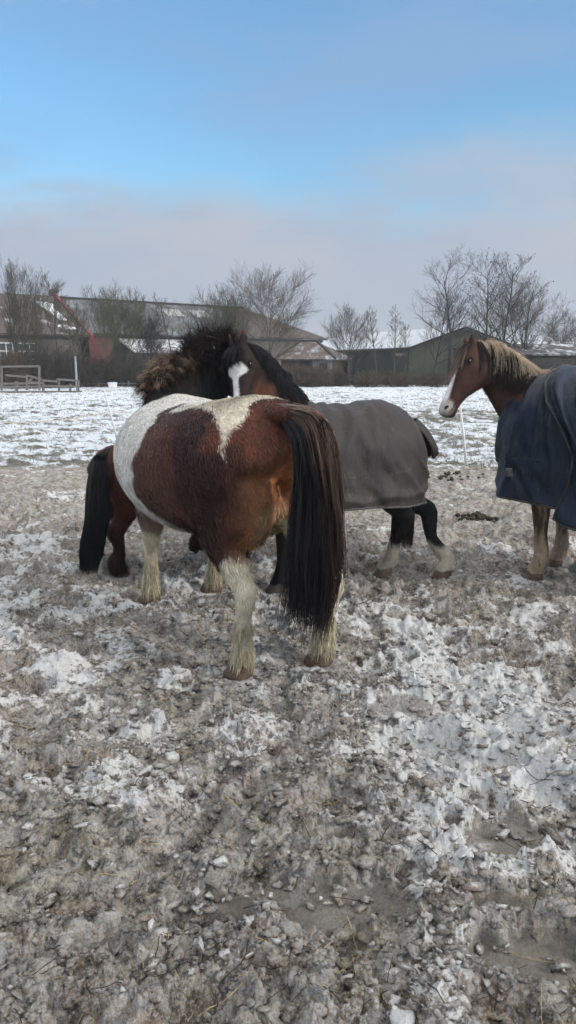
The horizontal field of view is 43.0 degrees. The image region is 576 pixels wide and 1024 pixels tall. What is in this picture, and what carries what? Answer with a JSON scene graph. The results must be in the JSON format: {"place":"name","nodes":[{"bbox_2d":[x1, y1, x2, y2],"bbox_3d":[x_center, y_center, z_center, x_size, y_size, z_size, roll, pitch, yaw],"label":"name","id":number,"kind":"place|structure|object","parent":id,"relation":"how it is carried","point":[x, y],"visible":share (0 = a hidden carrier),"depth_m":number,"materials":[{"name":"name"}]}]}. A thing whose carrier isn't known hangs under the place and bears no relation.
{"place":"outdoors","nodes":[
{"label":"outdoors","id":0,"kind":"place"},
{"bbox_2d":[59,296,327,381],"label":"barn","id":1,"kind":"structure","parent":0,"point":[94,347],"depth_m":62.76,"materials":[{"name":"grey tile"}]},
{"bbox_2d":[0,388,495,468],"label":"grass","id":2,"kind":"structure","parent":0,"point":[304,390],"depth_m":17.98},
{"bbox_2d":[0,339,575,1023],"bbox_3d":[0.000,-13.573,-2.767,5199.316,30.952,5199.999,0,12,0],"label":"ground","id":3,"kind":"structure","parent":0,"point":[56,489],"depth_m":3.00,"materials":[{"name":"white snow"}]},
{"bbox_2d":[3,353,30,385],"bbox_3d":[-16.683,-8.657,45.276,2.495,2.345,1.877,0,12,0],"label":"evergreen bush","id":4,"kind":"object","parent":3,"relation":"on","point":[14,361],"visible":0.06,"depth_m":44.73,"materials":[{"name":"green plant"}]},
{"bbox_2d":[0,365,40,390],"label":"timber frame","id":5,"kind":"object","parent":3,"relation":"on","point":[20,376],"visible":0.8,"depth_m":40.78,"materials":[{"name":"grey wood"}]},
{"bbox_2d":[1,280,45,363],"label":"bare tree","id":6,"kind":"object","parent":3,"relation":"on","point":[38,335],"visible":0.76,"depth_m":46.33,"materials":[{"name":"brown plant"}]},
{"bbox_2d":[0,346,50,388],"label":"shrub","id":7,"kind":"object","parent":3,"relation":"on","point":[9,371],"visible":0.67,"depth_m":43.69,"materials":[{"name":"brown plant"}]},
{"bbox_2d":[0,255,64,354],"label":"bare tree","id":8,"kind":"object","parent":3,"relation":"on","point":[16,307],"visible":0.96,"depth_m":45.75,"materials":[{"name":"brown plant"}]},
{"bbox_2d":[0,341,80,388],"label":"shrub","id":9,"kind":"object","parent":3,"relation":"on","point":[44,368],"visible":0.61,"depth_m":44.67,"materials":[{"name":"brown plant"}]},
{"bbox_2d":[0,378,81,392],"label":"rail fence","id":10,"kind":"object","parent":3,"relation":"on","point":[16,386],"visible":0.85,"depth_m":38.17,"materials":[{"name":"grey wood"}]},
{"bbox_2d":[0,289,93,381],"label":"farmhouse","id":11,"kind":"object","parent":3,"relation":"on","point":[48,337],"visible":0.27,"depth_m":54.39,"materials":[{"name":"red brick"}]},
{"bbox_2d":[0,342,13,360],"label":"window","id":12,"kind":"structure","parent":11,"relation":"in","point":[3,347],"depth_m":52.01,"materials":[{"name":"white glass"}]},
{"bbox_2d":[18,343,34,358],"bbox_3d":[-18.941,-11.379,53.070,1.500,1.750,0.072,-9,15,-38],"label":"window","id":13,"kind":"structure","parent":11,"relation":"in","point":[19,345],"depth_m":52.90,"materials":[{"name":"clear glass"}]},
{"bbox_2d":[41,273,69,353],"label":"bare tree","id":14,"kind":"object","parent":3,"relation":"on","point":[56,303],"visible":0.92,"depth_m":47.10,"materials":[{"name":"brown plant"}]},
{"bbox_2d":[22,345,114,387],"bbox_3d":[-13.550,-9.346,46.251,5.606,2.928,4.515,0,12,0],"label":"shrub","id":15,"kind":"object","parent":3,"relation":"on","point":[71,372],"visible":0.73,"depth_m":45.63,"materials":[{"name":"brown plant"}]},
{"bbox_2d":[55,294,92,358],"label":"bare tree","id":16,"kind":"object","parent":3,"relation":"on","point":[75,320],"visible":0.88,"depth_m":51.49,"materials":[{"name":"brown plant"}]},
{"bbox_2d":[73,355,77,389],"bbox_3d":[-11.952,-7.815,41.271,0.180,2.027,0.180,0,12,0],"label":"pole","id":17,"kind":"object","parent":3,"relation":"on","point":[76,377],"visible":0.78,"depth_m":41.18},
{"bbox_2d":[70,352,129,386],"bbox_3d":[-12.266,-9.143,46.922,5.132,2.260,4.031,0,12,0],"label":"shrub","id":18,"kind":"object","parent":3,"relation":"on","point":[98,370],"visible":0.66,"depth_m":46.63,"materials":[{"name":"brown plant"}]},
{"bbox_2d":[103,389,116,437],"bbox_3d":[-3.390,-1.835,14.068,0.277,1.045,0.060,-5,13,-24],"label":"fence post","id":19,"kind":"object","parent":3,"relation":"on","point":[112,423],"visible":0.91,"depth_m":14.05,"materials":[{"name":"white plastic"}]},
{"bbox_2d":[82,381,137,386],"bbox_3d":[-7.282,-8.050,46.310,11.576,0.500,0.100,0,12,0],"label":"fence","id":20,"kind":"object","parent":3,"relation":"on","point":[113,381],"visible":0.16,"depth_m":46.28,"materials":[{"name":"grey wood"}]},
{"bbox_2d":[107,382,116,387],"bbox_3d":[-10.875,-7.875,45.341,0.600,0.320,0.380,0,12,0],"label":"trough","id":21,"kind":"object","parent":3,"relation":"on","point":[112,384],"visible":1,"depth_m":45.19,"materials":[{"name":"white plastic"}]},
{"bbox_2d":[75,283,162,382],"bbox_3d":[-11.216,-11.477,47.179,4.471,6.706,5.684,11,16,42],"label":"bare tree","id":22,"kind":"object","parent":3,"relation":"on","point":[107,316],"visible":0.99,"depth_m":46.65,"materials":[{"name":"brown plant"}]},
{"bbox_2d":[97,352,155,386],"bbox_3d":[-9.791,-9.226,47.043,4.446,2.378,3.966,3,12,15],"label":"shrub","id":23,"kind":"object","parent":3,"relation":"on","point":[129,372],"visible":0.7,"depth_m":46.65,"materials":[{"name":"brown plant"}]},
{"bbox_2d":[78,445,208,577],"bbox_3d":[-0.717,-0.119,5.468,1.762,1.133,0.656,-6,13,-26],"label":"horse","id":24,"kind":"object","parent":3,"relation":"on","point":[107,499],"visible":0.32,"depth_m":4.98},
{"bbox_2d":[135,350,172,372],"bbox_3d":[-7.880,-9.570,48.140,4.688,2.611,4.404,8,14,35],"label":"shrub","id":25,"kind":"object","parent":3,"relation":"on","point":[151,358],"visible":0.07,"depth_m":47.43,"materials":[{"name":"brown plant"}]},
{"bbox_2d":[132,313,179,363],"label":"bare tree","id":26,"kind":"object","parent":3,"relation":"on","point":[154,335],"visible":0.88,"depth_m":47.65,"materials":[{"name":"brown plant"}]},
{"bbox_2d":[150,291,176,351],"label":"bare tree","id":27,"kind":"object","parent":3,"relation":"on","point":[164,302],"visible":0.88,"depth_m":52.98,"materials":[{"name":"brown plant"}]},
{"bbox_2d":[171,294,235,339],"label":"bare tree","id":28,"kind":"object","parent":3,"relation":"on","point":[201,317],"visible":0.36,"depth_m":51.69,"materials":[{"name":"brown plant"}]},
{"bbox_2d":[194,283,266,344],"bbox_3d":[-3.945,-11.887,48.803,4.294,6.934,3.860,-6,13,-29],"label":"bare tree","id":29,"kind":"object","parent":3,"relation":"on","point":[227,316],"visible":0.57,"depth_m":48.41,"materials":[{"name":"brown plant"}]},
{"bbox_2d":[113,315,347,680],"bbox_3d":[-0.415,-0.213,4.052,1.087,1.830,2.336,-2,12,-12],"label":"horse","id":30,"kind":"object","parent":3,"relation":"on","point":[231,483],"visible":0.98,"depth_m":3.31},
{"bbox_2d":[191,256,321,357],"bbox_3d":[-1.710,-12.148,46.690,8.740,8.291,8.253,0,12,0],"label":"bare tree","id":31,"kind":"object","parent":3,"relation":"on","point":[263,286],"visible":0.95,"depth_m":46.75,"materials":[{"name":"brown plant"}]},
{"bbox_2d":[0,512,575,1023],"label":"ice plates","id":32,"kind":"object","parent":3,"relation":"on","point":[200,908],"visible":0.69,"depth_m":2.21,"materials":[{"name":"ice"}]},
{"bbox_2d":[0,592,575,1023],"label":"mud clods","id":33,"kind":"object","parent":3,"relation":"on","point":[401,1012],"visible":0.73,"depth_m":2.21,"materials":[{"name":"frozen mud"},{"name":"soil"}]},
{"bbox_2d":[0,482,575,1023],"bbox_3d":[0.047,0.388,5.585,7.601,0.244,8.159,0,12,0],"label":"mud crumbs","id":34,"kind":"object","parent":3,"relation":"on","point":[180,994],"visible":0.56,"depth_m":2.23,"materials":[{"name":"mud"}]},
{"bbox_2d":[0,520,575,1023],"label":"straw and twigs","id":35,"kind":"object","parent":3,"relation":"on","point":[536,898],"visible":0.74,"depth_m":2.26,"materials":[{"name":"brown plant"}]},
{"bbox_2d":[280,359,319,386],"bbox_3d":[0.300,-8.958,47.273,3.649,1.756,3.236,6,13,26],"label":"shrub","id":36,"kind":"object","parent":3,"relation":"on","point":[293,372],"visible":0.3,"depth_m":46.68,"materials":[{"name":"brown plant"}]},
{"bbox_2d":[275,340,351,385],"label":"garden shed","id":37,"kind":"structure","parent":3,"relation":"on","point":[314,352],"depth_m":48.77,"materials":[{"name":"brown wood"}]},
{"bbox_2d":[300,361,309,371],"bbox_3d":[1.129,-9.205,48.550,0.620,1.575,0.070,4,12,19],"label":"window","id":38,"kind":"structure","parent":37,"relation":"in","point":[301,362],"depth_m":48.39,"materials":[{"name":"grey glass"}]},
{"bbox_2d":[319,363,327,368],"bbox_3d":[2.334,-9.580,48.022,0.550,0.420,0.040,4,12,19],"label":"window","id":39,"kind":"structure","parent":37,"relation":"in","point":[320,364],"depth_m":47.98,"materials":[{"name":"grey glass"}]},
{"bbox_2d":[296,363,338,386],"bbox_3d":[1.766,-8.869,47.308,3.246,1.573,3.494,0,12,0],"label":"shrub","id":40,"kind":"object","parent":3,"relation":"on","point":[316,377],"visible":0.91,"depth_m":46.70,"materials":[{"name":"brown plant"}]},
{"bbox_2d":[220,329,454,593],"bbox_3d":[0.366,-0.338,4.912,1.698,1.729,0.846,-3,12,-17],"label":"horse","id":41,"kind":"object","parent":3,"relation":"on","point":[387,449],"visible":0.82,"depth_m":4.67},
{"bbox_2d":[328,370,350,386],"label":"shrub","id":42,"kind":"object","parent":3,"relation":"on","point":[342,378],"visible":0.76,"depth_m":47.56,"materials":[{"name":"brown plant"}]},
{"bbox_2d":[320,303,385,385],"bbox_3d":[4.109,-11.283,49.022,4.020,5.669,3.817,10,15,40],"label":"bare tree","id":43,"kind":"object","parent":3,"relation":"on","point":[347,328],"visible":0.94,"depth_m":48.78,"materials":[{"name":"brown plant"}]},
{"bbox_2d":[347,367,389,386],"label":"shrub","id":44,"kind":"object","parent":3,"relation":"on","point":[361,379],"visible":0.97,"depth_m":46.91,"materials":[{"name":"brown plant"}]},
{"bbox_2d":[362,306,383,384],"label":"bare tree","id":45,"kind":"object","parent":3,"relation":"on","point":[372,333],"visible":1,"depth_m":46.50,"materials":[{"name":"brown plant"}]},
{"bbox_2d":[345,347,407,384],"bbox_3d":[6.312,-10.573,52.981,3.877,2.556,6.350,0,12,0],"label":"dark lean to","id":46,"kind":"object","parent":3,"relation":"on","point":[385,362],"visible":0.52,"depth_m":49.98,"materials":[{"name":"grey metal"}]},
{"bbox_2d":[386,307,406,386],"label":"bare tree","id":47,"kind":"object","parent":3,"relation":"on","point":[396,350],"visible":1,"depth_m":46.41,"materials":[{"name":"brown plant"}]},
{"bbox_2d":[382,369,421,386],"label":"shrub","id":48,"kind":"object","parent":3,"relation":"on","point":[391,381],"visible":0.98,"depth_m":46.85,"materials":[{"name":"brown plant"}]},
{"bbox_2d":[398,322,417,374],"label":"bare tree","id":49,"kind":"object","parent":3,"relation":"on","point":[408,347],"visible":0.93,"depth_m":47.73,"materials":[{"name":"brown plant"}]},
{"bbox_2d":[322,326,511,384],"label":"green barn","id":50,"kind":"structure","parent":3,"relation":"on","point":[424,360],"depth_m":51.02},
{"bbox_2d":[447,348,458,384],"bbox_3d":[12.253,-10.133,50.963,2.200,2.500,0.060,0,12,0],"label":"door","id":51,"kind":"structure","parent":50,"relation":"in","point":[449,361],"depth_m":50.85,"materials":[{"name":"green metal"}]},
{"bbox_2d":[395,369,450,386],"bbox_3d":[8.874,-8.672,47.175,4.202,1.236,3.371,0,12,0],"label":"shrub","id":52,"kind":"object","parent":3,"relation":"on","point":[429,379],"visible":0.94,"depth_m":46.92,"materials":[{"name":"brown plant"}]},
{"bbox_2d":[417,288,466,372],"bbox_3d":[10.145,-11.434,47.975,3.419,6.399,3.782,0,12,0],"label":"bare tree","id":53,"kind":"object","parent":3,"relation":"on","point":[440,328],"visible":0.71,"depth_m":47.62,"materials":[{"name":"brown plant"}]},
{"bbox_2d":[322,336,574,343],"bbox_3d":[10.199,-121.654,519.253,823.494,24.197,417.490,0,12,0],"label":"hedgerows","id":54,"kind":"object","parent":3,"relation":"on","point":[506,340],"visible":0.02,"depth_m":566.29,"materials":[{"name":"brown plant"}]},
{"bbox_2d":[409,243,501,364],"bbox_3d":[10.168,-12.130,45.224,5.330,8.883,4.631,6,13,26],"label":"bare tree","id":55,"kind":"object","parent":3,"relation":"on","point":[448,318],"visible":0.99,"depth_m":44.92,"materials":[{"name":"brown plant"}]},
{"bbox_2d":[429,471,483,481],"bbox_3d":[2.175,-0.461,9.667,0.872,0.130,0.398,0,12,0],"label":"manure pile","id":56,"kind":"object","parent":3,"relation":"on","point":[448,474],"visible":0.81,"depth_m":9.64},
{"bbox_2d":[459,405,470,465],"bbox_3d":[2.534,-1.063,10.497,0.208,0.956,0.055,1,12,6],"label":"fence post","id":57,"kind":"object","parent":3,"relation":"on","point":[466,463],"visible":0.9,"depth_m":10.49,"materials":[{"name":"white plastic"}]},
{"bbox_2d":[455,511,498,520],"bbox_3d":[1.832,0.060,7.093,0.412,0.142,0.314,2,12,11],"label":"manure pile","id":58,"kind":"object","parent":3,"relation":"on","point":[477,516],"visible":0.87,"depth_m":7.06,"materials":[{"name":"brown soil"}]},
{"bbox_2d":[457,247,518,342],"bbox_3d":[12.244,-11.962,45.208,4.093,8.532,4.264,0,12,0],"label":"alder","id":59,"kind":"object","parent":3,"relation":"on","point":[492,268],"visible":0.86,"depth_m":45.32,"materials":[{"name":"brown plant"}]},
{"bbox_2d":[439,334,575,580],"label":"horse","id":60,"kind":"object","parent":3,"relation":"on","point":[534,406],"visible":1,"depth_m":4.91},
{"bbox_2d":[468,250,551,351],"bbox_3d":[13.874,-12.047,46.007,4.888,8.512,4.930,0,12,0],"label":"alder","id":61,"kind":"object","parent":3,"relation":"on","point":[503,339],"visible":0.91,"depth_m":45.47,"materials":[{"name":"brown plant"}]},
{"bbox_2d":[472,266,575,347],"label":"bare tree","id":62,"kind":"object","parent":3,"relation":"on","point":[521,328],"visible":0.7,"depth_m":47.65,"materials":[{"name":"brown plant"}]},
{"bbox_2d":[505,274,553,348],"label":"alder","id":63,"kind":"object","parent":3,"relation":"on","point":[531,341],"visible":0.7,"depth_m":47.14,"materials":[{"name":"brown plant"}]},
{"bbox_2d":[505,344,575,367],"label":"long low shed","id":64,"kind":"structure","parent":3,"relation":"on","point":[554,353],"depth_m":46.99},
{"bbox_2d":[531,355,559,367],"bbox_3d":[16.448,-9.130,46.790,2.000,1.900,0.050,-3,12,-13],"label":"door","id":65,"kind":"structure","parent":64,"relation":"in","point":[540,358],"depth_m":46.65,"materials":[{"name":"grey"}]},
{"bbox_2d":[533,358,568,370],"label":"shrub","id":66,"kind":"object","parent":3,"relation":"on","point":[548,367],"visible":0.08,"depth_m":44.64,"materials":[{"name":"brown plant"}]},
{"bbox_2d":[530,304,575,343],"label":"bare tree","id":67,"kind":"object","parent":3,"relation":"on","point":[570,331],"visible":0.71,"depth_m":55.90,"materials":[{"name":"grey plant"}]},
{"bbox_2d":[550,358,575,368],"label":"shrub","id":68,"kind":"object","parent":3,"relation":"on","point":[572,363],"visible":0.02,"depth_m":45.23,"materials":[{"name":"brown plant"}]},
{"bbox_2d":[0,0,575,338],"label":"sky","id":69,"kind":"structure","parent":0,"point":[147,146],"materials":[{"name":"blue"}]},
{"bbox_3d":[0.452,-2.274,16.369,0.102,0.978,0.057,0,12,0],"label":"fence post","id":70,"kind":"object","parent":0,"visible":0},
{"bbox_2d":[0,411,494,439],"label":"fence tape","id":71,"kind":"object","parent":70,"relation":"attached to","point":[132,413],"visible":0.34,"depth_m":13.13,"materials":[{"name":"white plastic"}]}
]}

